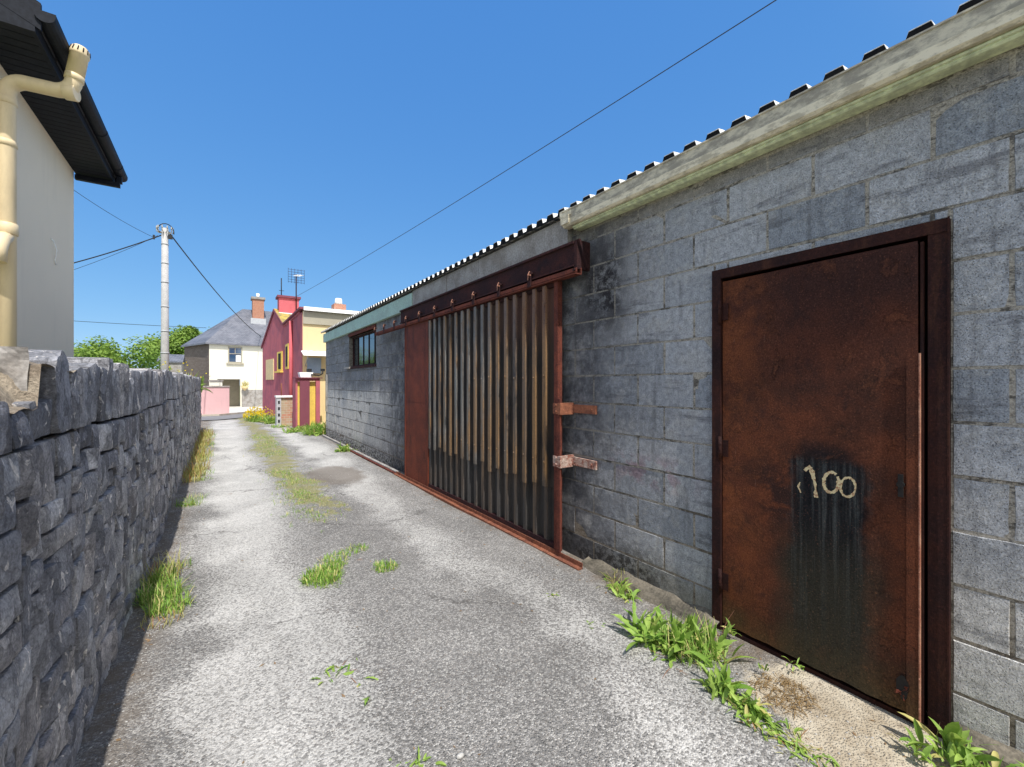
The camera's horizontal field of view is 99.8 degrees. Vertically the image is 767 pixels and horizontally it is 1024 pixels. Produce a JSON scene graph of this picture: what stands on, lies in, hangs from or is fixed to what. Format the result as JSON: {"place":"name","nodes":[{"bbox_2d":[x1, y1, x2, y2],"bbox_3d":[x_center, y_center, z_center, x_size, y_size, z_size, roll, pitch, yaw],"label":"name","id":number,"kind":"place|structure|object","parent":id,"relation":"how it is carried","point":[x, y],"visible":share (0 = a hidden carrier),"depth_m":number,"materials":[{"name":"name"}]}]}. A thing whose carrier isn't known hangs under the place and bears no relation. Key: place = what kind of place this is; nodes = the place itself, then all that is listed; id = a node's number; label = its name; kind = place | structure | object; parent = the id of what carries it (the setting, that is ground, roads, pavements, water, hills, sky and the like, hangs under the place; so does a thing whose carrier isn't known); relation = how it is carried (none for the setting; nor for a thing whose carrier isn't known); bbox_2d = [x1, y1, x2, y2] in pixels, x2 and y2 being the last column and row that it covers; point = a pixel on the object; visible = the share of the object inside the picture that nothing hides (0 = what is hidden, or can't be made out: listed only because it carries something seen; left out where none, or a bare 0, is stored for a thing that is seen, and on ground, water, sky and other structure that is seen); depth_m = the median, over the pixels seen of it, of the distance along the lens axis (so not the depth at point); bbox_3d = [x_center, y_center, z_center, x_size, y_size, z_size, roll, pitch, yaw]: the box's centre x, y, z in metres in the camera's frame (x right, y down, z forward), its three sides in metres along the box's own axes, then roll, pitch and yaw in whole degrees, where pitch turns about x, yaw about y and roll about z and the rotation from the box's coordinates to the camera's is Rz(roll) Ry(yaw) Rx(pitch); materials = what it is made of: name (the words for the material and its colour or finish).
{"place":"outdoors","nodes":[
{"label":"outdoors","id":0,"kind":"place"},
{"bbox_2d":[0,0,127,356],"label":"house","id":1,"kind":"structure","parent":0,"point":[54,136],"depth_m":4.10,"materials":[{"name":"paint"}]},
{"bbox_2d":[79,321,202,327],"bbox_3d":[-26.568,-4.129,29.495,0.029,0.298,9.435,0,0,42],"label":"overhead wire","id":2,"kind":"object","parent":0,"point":[138,324],"visible":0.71,"depth_m":30.00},
{"bbox_2d":[157,354,185,373],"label":"outhouse","id":3,"kind":"structure","parent":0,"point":[176,361],"depth_m":31.76,"materials":[{"name":"stone"}]},
{"bbox_2d":[201,413,266,419],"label":"road","id":4,"kind":"structure","parent":0,"point":[221,417],"depth_m":19.79,"materials":[{"name":"grey asphalt"}]},
{"bbox_2d":[229,406,262,412],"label":"forecourt","id":5,"kind":"structure","parent":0,"point":[233,409],"depth_m":31.39,"materials":[{"name":"white concrete"}]},
{"bbox_2d":[201,386,229,413],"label":"garden wall","id":6,"kind":"structure","parent":5,"relation":"on","point":[215,400],"depth_m":22.16,"materials":[{"name":"pink paint"}]},
{"bbox_2d":[208,380,222,385],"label":"gate pier","id":7,"kind":"structure","parent":5,"relation":"on","point":[215,382],"depth_m":24.55,"materials":[{"name":"white paint"}]},
{"bbox_2d":[201,411,258,415],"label":"kerb","id":8,"kind":"structure","parent":5,"relation":"on","point":[223,414],"depth_m":21.47,"materials":[{"name":"concrete"}]},
{"bbox_2d":[243,433,295,460],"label":"crown grass","id":9,"kind":"structure","parent":0,"point":[261,435],"depth_m":10.33,"materials":[{"name":"green plant"}]},
{"bbox_2d":[260,467,350,530],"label":"crown grass","id":10,"kind":"structure","parent":0,"point":[302,494],"depth_m":5.68,"materials":[{"name":"green plant"}]},
{"bbox_2d":[298,369,324,376],"bbox_3d":[-6.695,-0.346,14.371,0.760,0.288,0.502,0,0,-34],"label":"tank","id":11,"kind":"object","parent":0,"point":[309,373],"visible":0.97,"depth_m":14.21,"materials":[{"name":"white plastic"}]},
{"bbox_2d":[37,0,967,368],"label":"sky","id":12,"kind":"structure","parent":0,"point":[272,138],"materials":[{"name":"blue"}]},
{"bbox_2d":[74,416,975,766],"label":"lane","id":13,"kind":"structure","parent":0,"point":[500,602],"depth_m":2.31,"materials":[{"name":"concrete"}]},
{"bbox_2d":[132,542,196,630],"bbox_3d":[-2.484,1.365,3.038,0.443,0.262,1.210,0,0,-38],"label":"grass clump","id":14,"kind":"object","parent":13,"relation":"on","point":[146,596],"visible":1,"depth_m":2.95,"materials":[{"name":"green plant"}]},
{"bbox_2d":[175,493,206,507],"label":"grass clump","id":15,"kind":"object","parent":13,"relation":"on","point":[192,502],"visible":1,"depth_m":5.29,"materials":[{"name":"green plant"}]},
{"bbox_2d":[182,454,215,483],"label":"dry weeds","id":16,"kind":"object","parent":13,"relation":"on","point":[197,474],"visible":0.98,"depth_m":6.91,"materials":[{"name":"yellow plant"}]},
{"bbox_2d":[189,445,215,462],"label":"dry weeds","id":17,"kind":"object","parent":13,"relation":"on","point":[202,454],"visible":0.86,"depth_m":8.60,"materials":[{"name":"beige plant"}]},
{"bbox_2d":[195,434,215,449],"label":"dry weeds","id":18,"kind":"object","parent":13,"relation":"on","point":[204,443],"visible":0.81,"depth_m":10.29,"materials":[{"name":"beige plant"}]},
{"bbox_2d":[198,427,215,438],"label":"dry weeds","id":19,"kind":"object","parent":13,"relation":"on","point":[203,433],"visible":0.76,"depth_m":12.08,"materials":[{"name":"beige plant"}]},
{"bbox_2d":[241,405,271,422],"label":"flowering plant","id":20,"kind":"object","parent":13,"relation":"on","point":[259,415],"visible":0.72,"depth_m":17.06,"materials":[{"name":"yellow plant"}]},
{"bbox_2d":[257,410,274,423],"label":"flowering plant","id":21,"kind":"object","parent":13,"relation":"on","point":[271,419],"visible":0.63,"depth_m":16.23,"materials":[{"name":"green plant"}]},
{"bbox_2d":[268,423,291,427],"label":"weed clump","id":22,"kind":"object","parent":13,"relation":"on","point":[281,425],"visible":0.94,"depth_m":14.68,"materials":[{"name":"green plant"}]},
{"bbox_2d":[282,425,303,432],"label":"weed clump","id":23,"kind":"object","parent":13,"relation":"on","point":[293,429],"visible":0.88,"depth_m":13.25,"materials":[{"name":"green plant"}]},
{"bbox_2d":[294,421,325,435],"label":"shrub","id":24,"kind":"object","parent":13,"relation":"on","point":[316,429],"visible":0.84,"depth_m":12.52,"materials":[{"name":"green plant"}]},
{"bbox_2d":[297,543,368,588],"bbox_3d":[-1.450,1.467,3.512,0.393,0.142,0.856,0,0,-3],"label":"grass clump","id":25,"kind":"object","parent":13,"relation":"on","point":[321,574],"visible":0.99,"depth_m":3.31,"materials":[{"name":"green plant"}]},
{"bbox_2d":[311,658,357,684],"bbox_3d":[-0.909,1.509,2.221,0.245,0.073,0.179,0,0,-34],"label":"weed sprig","id":26,"kind":"object","parent":13,"relation":"on","point":[345,673],"visible":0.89,"depth_m":2.23,"materials":[{"name":"green plant"}]},
{"bbox_2d":[334,440,356,451],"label":"weed clump","id":27,"kind":"object","parent":13,"relation":"on","point":[344,448],"visible":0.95,"depth_m":9.39,"materials":[{"name":"green plant"}]},
{"bbox_2d":[352,670,381,704],"bbox_3d":[-0.745,1.504,2.178,0.379,0.067,0.213,0,0,42],"label":"weed sprig","id":28,"kind":"object","parent":13,"relation":"on","point":[367,698],"visible":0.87,"depth_m":2.15,"materials":[{"name":"green plant"}]},
{"bbox_2d":[372,558,400,572],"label":"grass clump","id":29,"kind":"object","parent":13,"relation":"on","point":[382,565],"visible":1,"depth_m":3.45,"materials":[{"name":"green plant"}]},
{"bbox_2d":[405,746,446,766],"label":"weed sprig","id":30,"kind":"object","parent":13,"relation":"on","point":[425,758],"visible":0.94,"depth_m":1.70,"materials":[{"name":"green plant"}]},
{"bbox_2d":[456,752,463,759],"bbox_3d":[-0.208,1.492,1.726,0.036,0.017,0.023,0,0,-34],"label":"pebble","id":31,"kind":"object","parent":13,"relation":"on","point":[460,755],"visible":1,"depth_m":1.72,"materials":[{"name":"stone"}]},
{"bbox_2d":[601,568,641,602],"bbox_3d":[0.751,1.458,3.111,0.293,0.179,0.478,0,0,-7],"label":"weed clump","id":32,"kind":"object","parent":13,"relation":"on","point":[620,589],"visible":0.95,"depth_m":3.06,"materials":[{"name":"green plant"}]},
{"bbox_2d":[581,556,718,628],"bbox_3d":[0.909,1.452,3.066,0.138,0.096,1.150,0,0,-34],"label":"wall footing","id":33,"kind":"object","parent":13,"relation":"on","point":[669,601],"depth_m":2.96,"materials":[{"name":"grey concrete"}]},
{"bbox_2d":[612,600,756,678],"bbox_3d":[0.925,1.431,2.451,0.643,0.307,0.697,0,0,-34],"label":"weed clump","id":34,"kind":"object","parent":13,"relation":"on","point":[700,645],"visible":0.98,"depth_m":2.40,"materials":[{"name":"green plant"}]},
{"bbox_2d":[721,618,738,635],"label":"seedling","id":35,"kind":"object","parent":13,"relation":"on","point":[731,631],"visible":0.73,"depth_m":2.51,"materials":[{"name":"green plant"}]},
{"bbox_2d":[691,659,786,740],"bbox_3d":[1.045,1.442,2.016,0.270,0.209,0.432,0,0,-34],"label":"weed clump","id":36,"kind":"object","parent":13,"relation":"on","point":[722,685],"visible":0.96,"depth_m":2.02,"materials":[{"name":"green plant"}]},
{"bbox_2d":[758,663,768,670],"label":"seedling","id":37,"kind":"object","parent":13,"relation":"on","point":[761,666],"visible":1,"depth_m":2.19,"materials":[{"name":"green plant"}]},
{"bbox_2d":[732,702,831,766],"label":"weed clump","id":38,"kind":"object","parent":13,"relation":"on","point":[779,739],"visible":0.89,"depth_m":1.84,"materials":[{"name":"green plant"}]},
{"bbox_2d":[748,672,819,719],"bbox_3d":[1.298,1.491,2.066,0.332,0.046,0.307,0,0,-34],"label":"dead moss","id":39,"kind":"object","parent":13,"relation":"on","point":[785,695],"visible":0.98,"depth_m":2.05,"materials":[{"name":"plant"}]},
{"bbox_2d":[783,656,803,671],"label":"seedling","id":40,"kind":"object","parent":13,"relation":"on","point":[798,665],"visible":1,"depth_m":2.22,"materials":[{"name":"green plant"}]},
{"bbox_2d":[771,729,839,766],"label":"weed clump","id":41,"kind":"object","parent":13,"relation":"on","point":[823,754],"visible":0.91,"depth_m":1.74,"materials":[{"name":"green plant"}]},
{"bbox_2d":[884,712,1003,766],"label":"weed clump","id":42,"kind":"object","parent":13,"relation":"on","point":[954,750],"visible":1,"depth_m":1.67,"materials":[{"name":"green plant"}]},
{"bbox_2d":[954,721,1023,766],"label":"wall footing","id":43,"kind":"object","parent":13,"relation":"on","point":[1010,754],"depth_m":1.67,"materials":[{"name":"beige concrete"}]},
{"bbox_2d":[1006,758,1023,766],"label":"weed clump","id":44,"kind":"object","parent":43,"relation":"on","point":[1014,765],"visible":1,"depth_m":1.59,"materials":[{"name":"green plant"}]},
{"bbox_2d":[290,0,775,299],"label":"overhead wire","id":45,"kind":"object","parent":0,"point":[584,121],"visible":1,"depth_m":6.79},
{"bbox_2d":[925,700,927,711],"bbox_3d":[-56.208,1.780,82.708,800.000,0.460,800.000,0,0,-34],"label":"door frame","id":46,"kind":"structure","parent":0,"point":[926,705],"depth_m":2.07,"materials":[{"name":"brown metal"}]},
{"bbox_2d":[0,346,201,766],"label":"stone wall","id":47,"kind":"structure","parent":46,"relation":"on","point":[94,451],"depth_m":1.68,"materials":[{"name":"stone"}]},
{"bbox_2d":[162,361,210,392],"bbox_3d":[-10.328,-0.118,12.560,2.680,1.082,2.427,0,0,-34],"label":"wall growth","id":48,"kind":"object","parent":47,"relation":"on","point":[202,384],"depth_m":13.18,"materials":[{"name":"green plant"}]},
{"bbox_2d":[74,334,170,369],"bbox_3d":[-26.863,-0.587,27.503,6.815,5.358,7.861,0,0,6],"label":"tree","id":49,"kind":"object","parent":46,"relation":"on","point":[101,349],"visible":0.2,"depth_m":27.84,"materials":[{"name":"green plant"}]},
{"bbox_2d":[153,223,173,369],"bbox_3d":[-12.764,-2.143,15.802,0.610,7.465,0.392,0,0,-34],"label":"utility pole","id":50,"kind":"object","parent":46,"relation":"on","point":[164,306],"visible":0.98,"depth_m":15.78,"materials":[{"name":"grey metal"}]},
{"bbox_2d":[74,190,151,236],"bbox_3d":[-12.281,-5.266,13.096,0.013,0.144,5.404,0,0,-16],"label":"overhead wire","id":51,"kind":"object","parent":50,"relation":"attached to","point":[109,213],"visible":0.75,"depth_m":13.07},
{"bbox_2d":[74,235,157,269],"bbox_3d":[-14.474,-4.279,14.874,3.541,2.272,0.013,0,0,-30],"label":"overhead wire","id":52,"kind":"object","parent":50,"relation":"attached to","point":[114,254],"visible":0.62,"depth_m":15.15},
{"bbox_2d":[74,235,160,262],"bbox_3d":[-14.392,-4.500,14.932,3.751,2.051,0.036,0,0,-30],"label":"overhead wire","id":53,"kind":"object","parent":50,"relation":"attached to","point":[115,250],"visible":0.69,"depth_m":15.16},
{"bbox_2d":[168,231,259,335],"bbox_3d":[-18.054,-4.884,28.456,0.043,1.498,27.278,0,0,-23],"label":"overhead wire","id":54,"kind":"object","parent":50,"relation":"attached to","point":[207,281],"visible":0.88,"depth_m":20.62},
{"bbox_2d":[135,324,202,365],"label":"tree","id":55,"kind":"object","parent":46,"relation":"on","point":[180,337],"visible":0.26,"depth_m":49.57,"materials":[{"name":"green plant"}]},
{"bbox_2d":[181,293,271,406],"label":"house","id":56,"kind":"structure","parent":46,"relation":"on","point":[228,351],"depth_m":36.77,"materials":[{"name":"white paint"}]},
{"bbox_2d":[226,347,243,364],"bbox_3d":[-23.144,-2.325,36.028,1.244,1.470,0.115,0,0,-36],"label":"window","id":57,"kind":"structure","parent":56,"relation":"in","point":[234,353],"depth_m":36.06,"materials":[{"name":"white glass"}]},
{"bbox_2d":[241,382,248,390],"bbox_3d":[-22.450,0.148,36.215,0.626,0.885,0.610,0,0,-34],"label":"hanging basket","id":58,"kind":"object","parent":56,"relation":"attached to","point":[244,387],"visible":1,"depth_m":36.09,"materials":[{"name":"yellow plant"}]},
{"bbox_2d":[275,383,291,426],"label":"meter pier","id":59,"kind":"structure","parent":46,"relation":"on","point":[283,410],"depth_m":15.22,"materials":[{"name":"brick"}]},
{"bbox_2d":[292,377,320,427],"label":"outbuilding","id":60,"kind":"structure","parent":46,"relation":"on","point":[305,400],"depth_m":14.19,"materials":[{"name":"red paint"}]},
{"bbox_2d":[300,381,309,427],"bbox_3d":[-6.817,0.720,14.168,0.290,1.620,0.100,0,0,-34],"label":"door","id":61,"kind":"structure","parent":60,"relation":"in","point":[304,385],"depth_m":14.12,"materials":[{"name":"red paint"}]},
{"bbox_2d":[261,295,359,424],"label":"house","id":62,"kind":"structure","parent":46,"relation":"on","point":[291,333],"depth_m":17.05,"materials":[{"name":"paint"}]},
{"bbox_2d":[266,359,273,379],"bbox_3d":[-12.028,-0.695,21.397,0.038,1.010,1.666,0,0,-40],"label":"boarded window","id":63,"kind":"structure","parent":62,"relation":"in","point":[270,362],"depth_m":21.19,"materials":[{"name":"beige wood"}]},
{"bbox_2d":[277,351,282,370],"bbox_3d":[-10.682,-1.020,19.808,0.048,0.880,0.925,0,0,-40],"label":"window","id":64,"kind":"structure","parent":62,"relation":"in","point":[279,354],"depth_m":19.62,"materials":[{"name":"yellow paint"}]},
{"bbox_2d":[285,343,288,368],"bbox_3d":[-9.479,-1.135,18.163,0.059,1.050,0.900,0,0,-34],"label":"window","id":65,"kind":"structure","parent":62,"relation":"in","point":[287,345],"depth_m":17.92,"materials":[{"name":"yellow paint"}]},
{"bbox_2d":[288,268,303,309],"bbox_3d":[-10.293,-4.485,20.608,0.714,2.050,0.435,0,0,-34],"label":"tv aerial","id":66,"kind":"object","parent":62,"relation":"attached to","point":[296,282],"visible":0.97,"depth_m":20.75,"materials":[{"name":"grey metal"}]},
{"bbox_2d":[301,350,325,372],"bbox_3d":[-6.834,-0.758,15.037,0.880,0.797,0.557,0,0,-34],"label":"canopy","id":67,"kind":"object","parent":62,"relation":"attached to","point":[314,364],"visible":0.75,"depth_m":15.17,"materials":[{"name":"white plastic"}]},
{"bbox_2d":[321,0,1023,752],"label":"shed","id":68,"kind":"structure","parent":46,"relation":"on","point":[759,376],"depth_m":2.29,"materials":[{"name":"concrete"}]},
{"bbox_2d":[344,324,375,368],"bbox_3d":[-3.283,-0.747,9.394,0.190,0.825,2.350,0,0,-34],"label":"window","id":69,"kind":"structure","parent":68,"relation":"in","point":[364,345],"depth_m":9.42,"materials":[{"name":"black glass"}]},
{"bbox_2d":[404,281,561,552],"bbox_3d":[-0.618,0.280,5.214,0.070,2.330,3.740,0,0,-34],"label":"sliding door","id":70,"kind":"structure","parent":68,"relation":"in","point":[483,382],"depth_m":4.61,"materials":[{"name":"brown metal"}]},
{"bbox_2d":[712,216,950,737],"bbox_3d":[1.600,0.290,2.297,0.291,2.400,1.400,0,0,-34],"label":"steel door","id":71,"kind":"structure","parent":68,"relation":"in","point":[831,363],"depth_m":2.09,"materials":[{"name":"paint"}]}
]}

